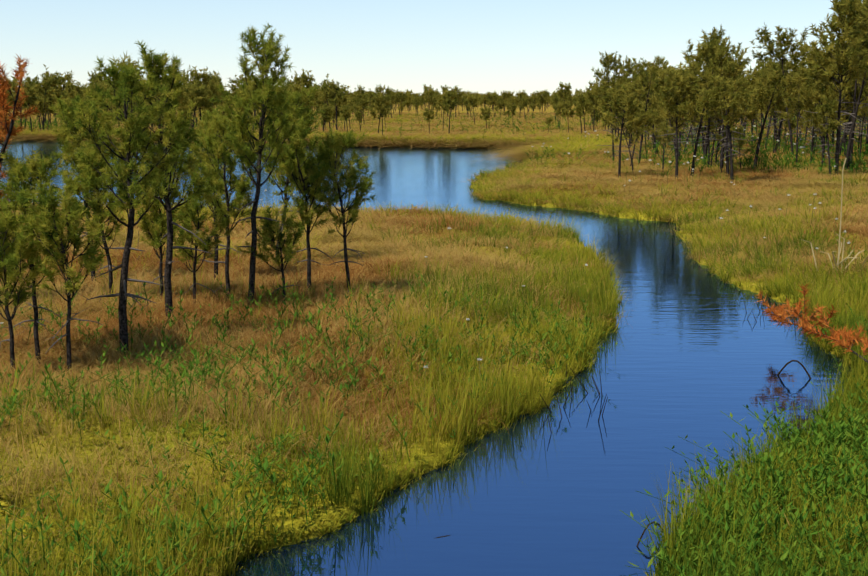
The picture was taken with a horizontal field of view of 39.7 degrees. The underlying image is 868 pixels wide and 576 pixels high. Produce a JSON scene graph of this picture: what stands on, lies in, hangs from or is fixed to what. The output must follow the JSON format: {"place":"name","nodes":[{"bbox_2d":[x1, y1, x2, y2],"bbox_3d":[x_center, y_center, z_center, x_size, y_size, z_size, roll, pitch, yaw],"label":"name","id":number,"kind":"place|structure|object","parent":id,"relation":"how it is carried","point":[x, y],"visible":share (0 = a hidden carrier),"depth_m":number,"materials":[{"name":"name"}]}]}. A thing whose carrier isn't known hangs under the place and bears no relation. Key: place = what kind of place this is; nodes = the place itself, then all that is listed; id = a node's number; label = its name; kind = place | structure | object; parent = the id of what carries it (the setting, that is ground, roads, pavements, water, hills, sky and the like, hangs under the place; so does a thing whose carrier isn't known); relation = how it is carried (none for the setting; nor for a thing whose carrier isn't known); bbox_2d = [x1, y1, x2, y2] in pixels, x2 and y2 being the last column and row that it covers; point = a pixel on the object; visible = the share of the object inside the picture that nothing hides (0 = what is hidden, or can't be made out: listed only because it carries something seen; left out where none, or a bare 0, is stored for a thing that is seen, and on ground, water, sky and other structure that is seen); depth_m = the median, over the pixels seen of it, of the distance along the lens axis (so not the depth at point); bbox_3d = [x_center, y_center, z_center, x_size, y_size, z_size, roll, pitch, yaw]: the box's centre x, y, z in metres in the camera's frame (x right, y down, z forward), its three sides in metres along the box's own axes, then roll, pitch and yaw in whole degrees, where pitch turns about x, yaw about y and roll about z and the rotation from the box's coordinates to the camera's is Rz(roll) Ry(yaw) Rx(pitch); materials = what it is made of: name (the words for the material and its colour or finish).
{"place":"outdoors","nodes":[
{"label":"outdoors","id":0,"kind":"place"},
{"bbox_2d":[0,139,851,575],"bbox_3d":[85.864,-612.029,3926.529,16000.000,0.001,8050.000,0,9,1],"label":"river","id":1,"kind":"structure","parent":0,"point":[694,353],"depth_m":11.60,"materials":[{"name":"blue liquid"}]},
{"bbox_2d":[0,0,862,95],"label":"sky","id":2,"kind":"structure","parent":0,"point":[482,46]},
{"bbox_2d":[0,102,867,575],"bbox_3d":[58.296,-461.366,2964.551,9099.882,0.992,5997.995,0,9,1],"label":"ground","id":3,"kind":"structure","parent":0,"point":[314,518],"depth_m":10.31,"materials":[{"name":"green plant"}]},
{"bbox_2d":[0,54,40,276],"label":"tree","id":4,"kind":"object","parent":3,"relation":"on","point":[8,129],"visible":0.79,"depth_m":12.56,"materials":[{"name":"orange plant"}]},
{"bbox_2d":[0,200,54,372],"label":"pine","id":5,"kind":"object","parent":3,"relation":"on","point":[20,251],"visible":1,"depth_m":12.02,"materials":[{"name":"green plant"}]},
{"bbox_2d":[0,145,68,362],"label":"pine","id":6,"kind":"object","parent":3,"relation":"on","point":[20,171],"visible":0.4,"depth_m":12.36,"materials":[{"name":"green plant"}]},
{"bbox_2d":[14,173,109,374],"bbox_3d":[-3.679,-0.078,12.094,0.922,2.146,0.889,3,9,19],"label":"pine","id":7,"kind":"object","parent":3,"relation":"on","point":[48,227],"visible":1,"depth_m":11.96,"materials":[{"name":"green plant"}]},
{"bbox_2d":[49,96,119,284],"bbox_3d":[-5.134,-1.391,17.865,1.023,2.949,1.045,-7,11,-39],"label":"pine","id":8,"kind":"object","parent":3,"relation":"on","point":[65,136],"visible":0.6,"depth_m":17.62,"materials":[{"name":"green plant"}]},
{"bbox_2d":[58,141,136,293],"bbox_3d":[-4.458,-0.878,16.067,1.074,2.254,0.901,-3,9,-20],"label":"pine","id":9,"kind":"object","parent":3,"relation":"on","point":[93,203],"visible":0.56,"depth_m":15.95,"materials":[{"name":"green plant"}]},
{"bbox_2d":[72,52,188,358],"bbox_3d":[-3.273,-0.829,12.746,1.246,3.367,1.011,2,9,15],"label":"pine","id":10,"kind":"object","parent":3,"relation":"on","point":[124,81],"visible":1,"depth_m":12.63,"materials":[{"name":"green plant"}]},
{"bbox_2d":[109,40,218,319],"bbox_3d":[-3.305,-1.241,14.636,1.304,3.502,1.177,0,9,1],"label":"pine","id":11,"kind":"object","parent":3,"relation":"on","point":[154,64],"visible":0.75,"depth_m":14.39,"materials":[{"name":"green plant"}]},
{"bbox_2d":[133,165,194,301],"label":"pine","id":12,"kind":"object","parent":3,"relation":"on","point":[158,221],"visible":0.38,"depth_m":16.07,"materials":[{"name":"green plant"}]},
{"bbox_2d":[159,186,232,301],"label":"pine","id":13,"kind":"object","parent":3,"relation":"on","point":[190,214],"visible":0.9,"depth_m":15.53,"materials":[{"name":"green plant"}]},
{"bbox_2d":[185,105,240,279],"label":"pine","id":14,"kind":"object","parent":3,"relation":"on","point":[194,149],"visible":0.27,"depth_m":17.99,"materials":[{"name":"green plant"}]},
{"bbox_2d":[193,113,260,298],"bbox_3d":[-2.766,-1.025,16.201,0.937,2.697,1.122,0,9,1],"label":"pine","id":15,"kind":"object","parent":3,"relation":"on","point":[241,199],"visible":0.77,"depth_m":16.03,"materials":[{"name":"green plant"}]},
{"bbox_2d":[207,22,320,305],"bbox_3d":[-2.272,-1.508,15.347,1.184,3.744,1.403,8,12,43],"label":"pine","id":16,"kind":"object","parent":3,"relation":"on","point":[268,50],"visible":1,"depth_m":15.23,"materials":[{"name":"green plant"}]},
{"bbox_2d":[235,206,308,300],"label":"pine","id":17,"kind":"object","parent":3,"relation":"on","point":[269,227],"visible":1,"depth_m":15.59,"materials":[{"name":"green plant"}]},
{"bbox_2d":[261,88,323,256],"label":"pine","id":18,"kind":"object","parent":3,"relation":"on","point":[304,113],"visible":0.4,"depth_m":19.87,"materials":[{"name":"green plant"}]},
{"bbox_2d":[261,116,339,292],"bbox_3d":[-1.760,-1.084,16.555,1.037,2.609,1.071,3,10,21],"label":"pine","id":19,"kind":"object","parent":3,"relation":"on","point":[310,173],"visible":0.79,"depth_m":16.28,"materials":[{"name":"green plant"}]},
{"bbox_2d":[4,126,637,161],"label":"grass","id":20,"kind":"structure","parent":3,"relation":"on","point":[575,140],"depth_m":78.25,"materials":[{"name":"green plant"}]},
{"bbox_2d":[1,127,663,164],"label":"shore sedge","id":21,"kind":"object","parent":3,"relation":"on","point":[457,143],"depth_m":78.06,"materials":[{"name":"green plant"}]},
{"bbox_2d":[310,125,376,293],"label":"pine","id":22,"kind":"object","parent":3,"relation":"on","point":[362,186],"visible":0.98,"depth_m":16.31,"materials":[{"name":"green plant"}]},
{"bbox_2d":[0,126,863,396],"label":"cotton grass","id":23,"kind":"structure","parent":3,"relation":"on","point":[449,228],"depth_m":38.02,"materials":[{"name":"white plant"}]},
{"bbox_2d":[0,58,866,136],"bbox_3d":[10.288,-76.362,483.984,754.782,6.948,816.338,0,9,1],"label":"pines","id":24,"kind":"object","parent":3,"relation":"on","point":[332,100],"visible":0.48,"depth_m":105.48,"materials":[{"name":"green plant"}]},
{"bbox_2d":[0,258,867,575],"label":"green grass","id":25,"kind":"structure","parent":3,"relation":"on","point":[470,406],"depth_m":10.07,"materials":[{"name":"green plant"}]},
{"bbox_2d":[754,282,867,362],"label":"shrub","id":26,"kind":"object","parent":25,"relation":"on","point":[780,316],"visible":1,"depth_m":13.53,"materials":[{"name":"orange plant"}]},
{"bbox_2d":[0,271,867,575],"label":"bog plants","id":27,"kind":"object","parent":3,"relation":"on","point":[842,431],"visible":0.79,"depth_m":9.08,"materials":[{"name":"green plant"}]},
{"bbox_2d":[0,162,867,306],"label":"dry grass","id":28,"kind":"structure","parent":3,"relation":"on","point":[859,227],"depth_m":24.35,"materials":[{"name":"beige plant"}]},
{"bbox_2d":[801,158,867,269],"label":"dead tree","id":29,"kind":"object","parent":28,"relation":"on","point":[839,251],"visible":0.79,"depth_m":19.70,"materials":[{"name":"beige wood"}]},
{"bbox_2d":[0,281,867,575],"bbox_3d":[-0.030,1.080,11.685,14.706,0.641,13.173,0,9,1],"label":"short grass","id":30,"kind":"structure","parent":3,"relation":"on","point":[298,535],"depth_m":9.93,"materials":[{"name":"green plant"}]},
{"bbox_2d":[0,111,867,170],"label":"dry grass","id":31,"kind":"structure","parent":3,"relation":"on","point":[436,122],"depth_m":104.71,"materials":[{"name":"plant"}]},
{"bbox_2d":[0,111,867,175],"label":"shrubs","id":32,"kind":"object","parent":3,"relation":"on","point":[818,144],"visible":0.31,"depth_m":56.61,"materials":[{"name":"green plant"}]},
{"bbox_2d":[5,160,867,313],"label":"green grass","id":33,"kind":"structure","parent":3,"relation":"on","point":[588,253],"depth_m":23.77,"materials":[{"name":"green plant"}]},
{"bbox_2d":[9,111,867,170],"bbox_3d":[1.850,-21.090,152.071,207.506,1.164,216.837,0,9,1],"label":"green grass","id":34,"kind":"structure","parent":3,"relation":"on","point":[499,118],"depth_m":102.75,"materials":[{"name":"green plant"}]},
{"bbox_2d":[436,217,811,546],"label":"dead branches","id":35,"kind":"object","parent":3,"relation":"on","point":[786,364],"visible":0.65,"depth_m":12.80,"materials":[{"name":"brown wood"}]},
{"bbox_2d":[590,0,867,181],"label":"pines","id":36,"kind":"object","parent":3,"relation":"on","point":[832,80],"visible":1,"depth_m":45.30,"materials":[{"name":"green plant"}]}
]}

